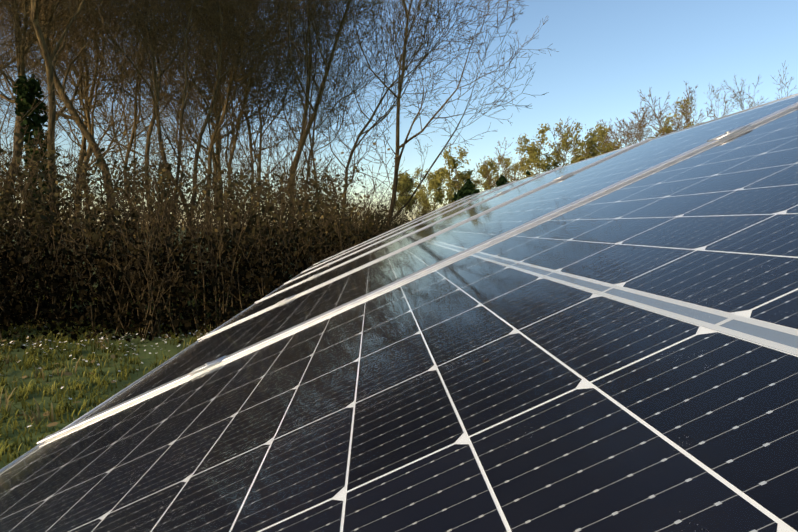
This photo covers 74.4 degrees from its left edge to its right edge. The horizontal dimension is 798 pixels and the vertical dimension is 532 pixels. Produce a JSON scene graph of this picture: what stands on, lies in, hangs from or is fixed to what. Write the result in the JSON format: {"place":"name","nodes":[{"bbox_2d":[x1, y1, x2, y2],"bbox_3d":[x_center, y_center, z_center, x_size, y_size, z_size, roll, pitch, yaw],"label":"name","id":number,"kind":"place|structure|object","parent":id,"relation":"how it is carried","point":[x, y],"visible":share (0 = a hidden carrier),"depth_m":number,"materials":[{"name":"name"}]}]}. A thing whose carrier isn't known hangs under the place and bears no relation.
{"place":"outdoors","nodes":[
{"label":"outdoors","id":0,"kind":"place"},
{"bbox_2d":[0,227,359,468],"bbox_3d":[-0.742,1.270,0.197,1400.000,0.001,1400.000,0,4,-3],"label":"ground","id":1,"kind":"structure","parent":0,"point":[146,355],"depth_m":4.60,"materials":[{"name":"green plant"}]},
{"bbox_2d":[0,15,52,148],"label":"young tree","id":2,"kind":"object","parent":1,"relation":"on","point":[1,128],"visible":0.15,"depth_m":23.45,"materials":[{"name":"brown plant"}]},
{"bbox_2d":[0,47,56,165],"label":"tree","id":3,"kind":"object","parent":1,"relation":"on","point":[6,118],"visible":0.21,"depth_m":37.65,"materials":[{"name":"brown plant"}]},
{"bbox_2d":[0,8,72,264],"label":"young tree","id":4,"kind":"object","parent":1,"relation":"on","point":[10,61],"visible":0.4,"depth_m":11.06,"materials":[{"name":"brown plant"}]},
{"bbox_2d":[0,0,129,101],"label":"bare tree","id":5,"kind":"object","parent":1,"relation":"on","point":[28,54],"visible":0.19,"depth_m":16.86,"materials":[{"name":"brown plant"}]},
{"bbox_2d":[0,0,182,254],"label":"bare tree","id":6,"kind":"object","parent":1,"relation":"on","point":[75,114],"visible":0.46,"depth_m":13.40,"materials":[{"name":"brown plant"}]},
{"bbox_2d":[5,5,199,229],"bbox_3d":[-19.008,-12.236,33.407,10.343,22.003,12.486,4,6,44],"label":"tree","id":7,"kind":"object","parent":1,"relation":"on","point":[104,152],"visible":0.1,"depth_m":33.75,"materials":[{"name":"brown plant"}]},
{"bbox_2d":[1,323,207,434],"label":"lawn daisies","id":8,"kind":"object","parent":1,"relation":"on","point":[86,361],"visible":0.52,"depth_m":5.28,"materials":[{"name":"white plant"}]},
{"bbox_2d":[0,0,210,250],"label":"tree","id":9,"kind":"object","parent":1,"relation":"on","point":[87,119],"visible":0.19,"depth_m":21.18,"materials":[{"name":"brown plant"}]},
{"bbox_2d":[0,0,234,256],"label":"bare tree","id":10,"kind":"object","parent":1,"relation":"on","point":[93,78],"visible":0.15,"depth_m":20.09,"materials":[{"name":"brown plant"}]},
{"bbox_2d":[0,0,236,220],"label":"bare tree","id":11,"kind":"object","parent":1,"relation":"on","point":[19,45],"visible":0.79,"depth_m":10.75,"materials":[{"name":"brown plant"}]},
{"bbox_2d":[2,292,234,426],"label":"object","id":12,"kind":"object","parent":1,"relation":"on","point":[68,374],"visible":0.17,"depth_m":4.42,"materials":[{"name":"white plant"}]},
{"bbox_2d":[0,0,253,260],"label":"bare tree","id":13,"kind":"object","parent":1,"relation":"on","point":[149,133],"visible":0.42,"depth_m":15.72,"materials":[{"name":"brown plant"}]},
{"bbox_2d":[2,0,268,240],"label":"bare tree","id":14,"kind":"object","parent":1,"relation":"on","point":[134,124],"visible":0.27,"depth_m":24.71,"materials":[{"name":"brown plant"}]},
{"bbox_2d":[54,1,219,241],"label":"young tree","id":15,"kind":"object","parent":1,"relation":"on","point":[135,128],"visible":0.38,"depth_m":21.60,"materials":[{"name":"brown plant"}]},
{"bbox_2d":[0,0,277,283],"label":"bare tree","id":16,"kind":"object","parent":1,"relation":"on","point":[26,94],"visible":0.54,"depth_m":9.74,"materials":[{"name":"brown plant"}]},
{"bbox_2d":[77,0,231,275],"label":"young tree","id":17,"kind":"object","parent":1,"relation":"on","point":[184,101],"visible":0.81,"depth_m":11.54,"materials":[{"name":"brown plant"}]},
{"bbox_2d":[100,65,228,221],"bbox_3d":[-12.231,-6.371,29.175,4.043,10.862,7.375,4,6,39],"label":"young tree","id":18,"kind":"object","parent":1,"relation":"on","point":[172,120],"visible":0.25,"depth_m":28.64,"materials":[{"name":"brown plant"}]},
{"bbox_2d":[90,42,258,210],"bbox_3d":[-17.574,-12.172,43.974,12.759,20.273,10.977,0,4,-3],"label":"tree","id":19,"kind":"object","parent":1,"relation":"on","point":[198,125],"visible":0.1,"depth_m":43.74,"materials":[{"name":"brown plant"}]},
{"bbox_2d":[0,0,349,278],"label":"bare tree","id":20,"kind":"object","parent":1,"relation":"on","point":[219,45],"visible":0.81,"depth_m":12.33,"materials":[{"name":"brown plant"}]},
{"bbox_2d":[59,0,320,206],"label":"tree","id":21,"kind":"object","parent":1,"relation":"on","point":[184,128],"visible":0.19,"depth_m":28.61,"materials":[{"name":"brown plant"}]},
{"bbox_2d":[127,0,287,250],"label":"tree","id":22,"kind":"object","parent":1,"relation":"on","point":[209,122],"visible":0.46,"depth_m":24.70,"materials":[{"name":"brown plant"}]},
{"bbox_2d":[0,61,451,349],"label":"thicket shrubs","id":23,"kind":"object","parent":1,"relation":"on","point":[326,235],"visible":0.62,"depth_m":6.94,"materials":[{"name":"brown plant"}]},
{"bbox_2d":[206,87,267,210],"bbox_3d":[-10.010,-6.774,33.661,5.267,10.976,2.651,3,5,35],"label":"young tree","id":24,"kind":"object","parent":1,"relation":"on","point":[238,151],"visible":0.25,"depth_m":33.77,"materials":[{"name":"brown plant"}]},
{"bbox_2d":[129,0,351,204],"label":"bare tree","id":25,"kind":"object","parent":1,"relation":"on","point":[239,121],"visible":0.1,"depth_m":28.54,"materials":[{"name":"brown plant"}]},
{"bbox_2d":[200,51,310,239],"bbox_3d":[-6.584,-5.358,24.900,5.357,9.490,2.569,1,4,12],"label":"young tree","id":26,"kind":"object","parent":1,"relation":"on","point":[264,118],"visible":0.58,"depth_m":24.66,"materials":[{"name":"brown plant"}]},
{"bbox_2d":[150,0,368,245],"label":"bare tree","id":27,"kind":"object","parent":1,"relation":"on","point":[225,108],"visible":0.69,"depth_m":20.38,"materials":[{"name":"brown plant"}]},
{"bbox_2d":[184,0,340,225],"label":"tree","id":28,"kind":"object","parent":1,"relation":"on","point":[290,76],"visible":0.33,"depth_m":27.65,"materials":[{"name":"brown plant"}]},
{"bbox_2d":[158,0,396,256],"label":"bare tree","id":29,"kind":"object","parent":1,"relation":"on","point":[310,76],"visible":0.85,"depth_m":16.24,"materials":[{"name":"brown plant"}]},
{"bbox_2d":[211,54,356,234],"bbox_3d":[-5.024,-4.993,24.324,8.166,8.859,4.460,2,5,27],"label":"young tree","id":30,"kind":"object","parent":1,"relation":"on","point":[313,131],"visible":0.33,"depth_m":23.63,"materials":[{"name":"brown plant"}]},
{"bbox_2d":[259,49,317,173],"bbox_3d":[-4.718,-4.941,22.915,2.514,8.937,1.528,-3,5,-32],"label":"young tree","id":31,"kind":"object","parent":1,"relation":"on","point":[290,111],"visible":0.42,"depth_m":22.97,"materials":[{"name":"brown plant"}]},
{"bbox_2d":[188,0,437,204],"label":"bare tree","id":32,"kind":"object","parent":1,"relation":"on","point":[355,83],"visible":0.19,"depth_m":30.51,"materials":[{"name":"brown plant"}]},
{"bbox_2d":[256,0,385,195],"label":"young tree","id":33,"kind":"object","parent":1,"relation":"on","point":[302,97],"visible":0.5,"depth_m":17.70,"materials":[{"name":"brown plant"}]},
{"bbox_2d":[278,0,513,229],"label":"bare tree","id":34,"kind":"object","parent":1,"relation":"on","point":[357,143],"visible":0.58,"depth_m":20.72,"materials":[{"name":"brown plant"}]},
{"bbox_2d":[390,173,414,219],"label":"tree","id":35,"kind":"object","parent":1,"relation":"on","point":[404,187],"visible":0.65,"depth_m":59.12,"materials":[{"name":"green plant"}]},
{"bbox_2d":[396,170,417,217],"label":"tree","id":36,"kind":"object","parent":1,"relation":"on","point":[410,182],"visible":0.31,"depth_m":65.14,"materials":[{"name":"green plant"}]},
{"bbox_2d":[412,167,438,215],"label":"tree","id":37,"kind":"object","parent":1,"relation":"on","point":[420,188],"visible":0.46,"depth_m":79.16,"materials":[{"name":"green plant"}]},
{"bbox_2d":[304,0,558,231],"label":"bare tree","id":38,"kind":"object","parent":1,"relation":"on","point":[400,84],"visible":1,"depth_m":13.66,"materials":[{"name":"brown plant"}]},
{"bbox_2d":[418,173,446,215],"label":"tree","id":39,"kind":"object","parent":1,"relation":"on","point":[424,199],"visible":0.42,"depth_m":72.42,"materials":[{"name":"green plant"}]},
{"bbox_2d":[427,166,463,205],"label":"tree","id":40,"kind":"object","parent":1,"relation":"on","point":[435,184],"visible":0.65,"depth_m":62.76,"materials":[{"name":"green plant"}]},
{"bbox_2d":[440,143,473,204],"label":"tree","id":41,"kind":"object","parent":1,"relation":"on","point":[452,161],"visible":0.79,"depth_m":55.54,"materials":[{"name":"green plant"}]},
{"bbox_2d":[448,165,475,201],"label":"tree","id":42,"kind":"object","parent":1,"relation":"on","point":[455,180],"visible":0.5,"depth_m":54.33,"materials":[{"name":"green plant"}]},
{"bbox_2d":[383,0,548,232],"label":"young tree","id":43,"kind":"object","parent":1,"relation":"on","point":[421,181],"visible":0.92,"depth_m":21.21,"materials":[{"name":"brown plant"}]},
{"bbox_2d":[453,178,479,200],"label":"evergreen tree","id":44,"kind":"object","parent":1,"relation":"on","point":[467,188],"visible":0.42,"depth_m":50.69,"materials":[{"name":"green plant"}]},
{"bbox_2d":[452,171,481,187],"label":"tree","id":45,"kind":"object","parent":1,"relation":"on","point":[465,181],"visible":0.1,"depth_m":74.75,"materials":[{"name":"green plant"}]},
{"bbox_2d":[472,157,496,186],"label":"tree","id":46,"kind":"object","parent":1,"relation":"on","point":[481,174],"visible":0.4,"depth_m":72.46,"materials":[{"name":"green plant"}]},
{"bbox_2d":[477,156,500,191],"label":"tree","id":47,"kind":"object","parent":1,"relation":"on","point":[492,168],"visible":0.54,"depth_m":63.00,"materials":[{"name":"green plant"}]},
{"bbox_2d":[477,138,512,189],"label":"tree","id":48,"kind":"object","parent":1,"relation":"on","point":[490,177],"visible":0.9,"depth_m":60.99,"materials":[{"name":"green plant"}]},
{"bbox_2d":[495,175,508,187],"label":"evergreen tree","id":49,"kind":"object","parent":1,"relation":"on","point":[502,180],"visible":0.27,"depth_m":58.02,"materials":[{"name":"green plant"}]},
{"bbox_2d":[486,154,521,188],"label":"tree","id":50,"kind":"object","parent":1,"relation":"on","point":[507,161],"visible":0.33,"depth_m":76.11,"materials":[{"name":"green plant"}]},
{"bbox_2d":[495,163,519,186],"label":"tree","id":51,"kind":"object","parent":1,"relation":"on","point":[512,175],"visible":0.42,"depth_m":59.66,"materials":[{"name":"green plant"}]},
{"bbox_2d":[510,148,527,180],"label":"tree","id":52,"kind":"object","parent":1,"relation":"on","point":[519,166],"visible":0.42,"depth_m":72.45,"materials":[{"name":"green plant"}]},
{"bbox_2d":[510,154,533,181],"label":"tree","id":53,"kind":"object","parent":1,"relation":"on","point":[520,168],"visible":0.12,"depth_m":73.40,"materials":[{"name":"green plant"}]},
{"bbox_2d":[513,123,555,178],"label":"tree","id":54,"kind":"object","parent":1,"relation":"on","point":[532,149],"visible":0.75,"depth_m":57.07,"materials":[{"name":"green plant"}]},
{"bbox_2d":[518,154,557,179],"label":"tree","id":55,"kind":"object","parent":1,"relation":"on","point":[523,166],"visible":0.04,"depth_m":68.27,"materials":[{"name":"green plant"}]},
{"bbox_2d":[544,118,582,167],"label":"tree","id":56,"kind":"object","parent":1,"relation":"on","point":[564,145],"visible":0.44,"depth_m":58.30,"materials":[{"name":"green plant"}]},
{"bbox_2d":[545,128,583,171],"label":"tree","id":57,"kind":"object","parent":1,"relation":"on","point":[568,148],"visible":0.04,"depth_m":72.49,"materials":[{"name":"green plant"}]},
{"bbox_2d":[544,118,587,169],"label":"tree","id":58,"kind":"object","parent":1,"relation":"on","point":[554,135],"visible":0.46,"depth_m":58.47,"materials":[{"name":"green plant"}]},
{"bbox_2d":[573,124,612,161],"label":"tree","id":59,"kind":"object","parent":1,"relation":"on","point":[590,143],"visible":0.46,"depth_m":52.02,"materials":[{"name":"green plant"}]},
{"bbox_2d":[569,127,623,163],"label":"tree","id":60,"kind":"object","parent":1,"relation":"on","point":[591,151],"visible":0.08,"depth_m":63.78,"materials":[{"name":"green plant"}]},
{"bbox_2d":[575,126,618,162],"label":"tree","id":61,"kind":"object","parent":1,"relation":"on","point":[603,143],"visible":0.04,"depth_m":63.02,"materials":[{"name":"green plant"}]},
{"bbox_2d":[591,118,621,154],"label":"tree","id":62,"kind":"object","parent":1,"relation":"on","point":[608,133],"visible":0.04,"depth_m":70.17,"materials":[{"name":"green plant"}]},
{"bbox_2d":[596,121,628,151],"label":"tree","id":63,"kind":"object","parent":1,"relation":"on","point":[608,138],"visible":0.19,"depth_m":57.58,"materials":[{"name":"green plant"}]},
{"bbox_2d":[597,121,650,148],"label":"tree","id":64,"kind":"object","parent":1,"relation":"on","point":[623,141],"visible":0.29,"depth_m":50.94,"materials":[{"name":"green plant"}]},
{"bbox_2d":[614,120,639,145],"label":"tree","id":65,"kind":"object","parent":1,"relation":"on","point":[628,132],"visible":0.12,"depth_m":71.30,"materials":[{"name":"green plant"}]},
{"bbox_2d":[612,105,650,148],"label":"tree","id":66,"kind":"object","parent":1,"relation":"on","point":[631,128],"visible":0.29,"depth_m":55.86,"materials":[{"name":"brown plant"}]},
{"bbox_2d":[613,110,655,150],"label":"tree","id":67,"kind":"object","parent":1,"relation":"on","point":[636,134],"visible":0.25,"depth_m":54.74,"materials":[{"name":"brown plant"}]},
{"bbox_2d":[629,101,661,141],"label":"tree","id":68,"kind":"object","parent":1,"relation":"on","point":[642,124],"visible":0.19,"depth_m":53.31,"materials":[{"name":"brown plant"}]},
{"bbox_2d":[637,87,687,135],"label":"tree","id":69,"kind":"object","parent":1,"relation":"on","point":[656,116],"visible":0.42,"depth_m":48.50,"materials":[{"name":"brown plant"}]},
{"bbox_2d":[651,107,679,133],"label":"tree","id":70,"kind":"object","parent":1,"relation":"on","point":[669,119],"visible":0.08,"depth_m":65.72,"materials":[{"name":"brown plant"}]},
{"bbox_2d":[646,97,697,138],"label":"tree","id":71,"kind":"object","parent":1,"relation":"on","point":[667,121],"visible":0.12,"depth_m":53.35,"materials":[{"name":"green plant"}]},
{"bbox_2d":[666,95,702,129],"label":"tree","id":72,"kind":"object","parent":1,"relation":"on","point":[685,115],"visible":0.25,"depth_m":65.55,"materials":[{"name":"brown plant"}]},
{"bbox_2d":[664,81,714,132],"bbox_3d":[26.612,-10.001,49.367,4.836,15.064,7.650,3,5,32],"label":"tree","id":73,"kind":"object","parent":1,"relation":"on","point":[687,113],"visible":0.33,"depth_m":50.00,"materials":[{"name":"brown plant"}]},
{"bbox_2d":[705,85,741,119],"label":"bare tree","id":74,"kind":"object","parent":1,"relation":"on","point":[720,102],"visible":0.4,"depth_m":50.28,"materials":[{"name":"brown plant"}]},
{"bbox_2d":[716,75,767,109],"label":"bare tree","id":75,"kind":"object","parent":1,"relation":"on","point":[743,99],"visible":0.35,"depth_m":50.76,"materials":[{"name":"brown plant"}]},
{"bbox_2d":[745,96,782,108],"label":"bare tree","id":76,"kind":"object","parent":1,"relation":"on","point":[751,104],"visible":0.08,"depth_m":47.20,"materials":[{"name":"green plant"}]},
{"bbox_2d":[772,60,796,99],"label":"bare tree","id":77,"kind":"object","parent":1,"relation":"on","point":[783,83],"visible":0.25,"depth_m":45.37,"materials":[{"name":"brown plant"}]},
{"bbox_3d":[0.219,0.644,1.706,1.172,1.618,6.420,0,4,-3],"label":"mounting","id":78,"kind":"object","parent":1,"relation":"on","visible":0},
{"bbox_2d":[306,192,480,269],"bbox_3d":[-0.061,-0.383,5.936,2.094,0.036,1.038,-24,5,-1],"label":"solar panel","id":79,"kind":"object","parent":78,"relation":"on","point":[392,230],"visible":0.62,"depth_m":6.06,"materials":[{"name":"glass"}]},
{"bbox_2d":[0,106,797,531],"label":"solar panel","id":80,"kind":"object","parent":78,"relation":"on","point":[634,340],"visible":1,"depth_m":0.42,"materials":[{"name":"glass"}]},
{"bbox_2d":[37,102,797,444],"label":"seam cap rails","id":81,"kind":"object","parent":80,"relation":"on","point":[423,270],"visible":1,"depth_m":1.19,"materials":[{"name":"metal"}]},
{"bbox_2d":[289,183,508,280],"bbox_3d":[-0.009,-0.302,4.882,2.094,0.036,1.038,-24,5,-1],"label":"solar panel","id":82,"kind":"object","parent":78,"relation":"on","point":[396,231],"visible":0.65,"depth_m":4.96,"materials":[{"name":"glass"}]},
{"bbox_2d":[262,170,550,298],"bbox_3d":[0.042,-0.221,3.829,2.094,0.036,1.038,-24,5,-1],"label":"solar panel","id":83,"kind":"object","parent":78,"relation":"on","point":[397,236],"visible":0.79,"depth_m":3.85,"materials":[{"name":"glass"}]},
{"bbox_2d":[208,144,633,333],"bbox_3d":[0.093,-0.140,2.775,2.094,0.036,1.038,-24,5,-1],"label":"solar panel","id":84,"kind":"object","parent":78,"relation":"on","point":[406,240],"visible":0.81,"depth_m":2.73,"materials":[{"name":"glass"}]},
{"bbox_2d":[61,93,797,429],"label":"solar panel","id":85,"kind":"object","parent":78,"relation":"on","point":[420,255],"visible":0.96,"depth_m":1.57,"materials":[{"name":"glass"}]},
{"bbox_2d":[0,0,797,226],"label":"sky","id":86,"kind":"structure","parent":0,"point":[610,51],"materials":[{"name":"blue"}]}
]}

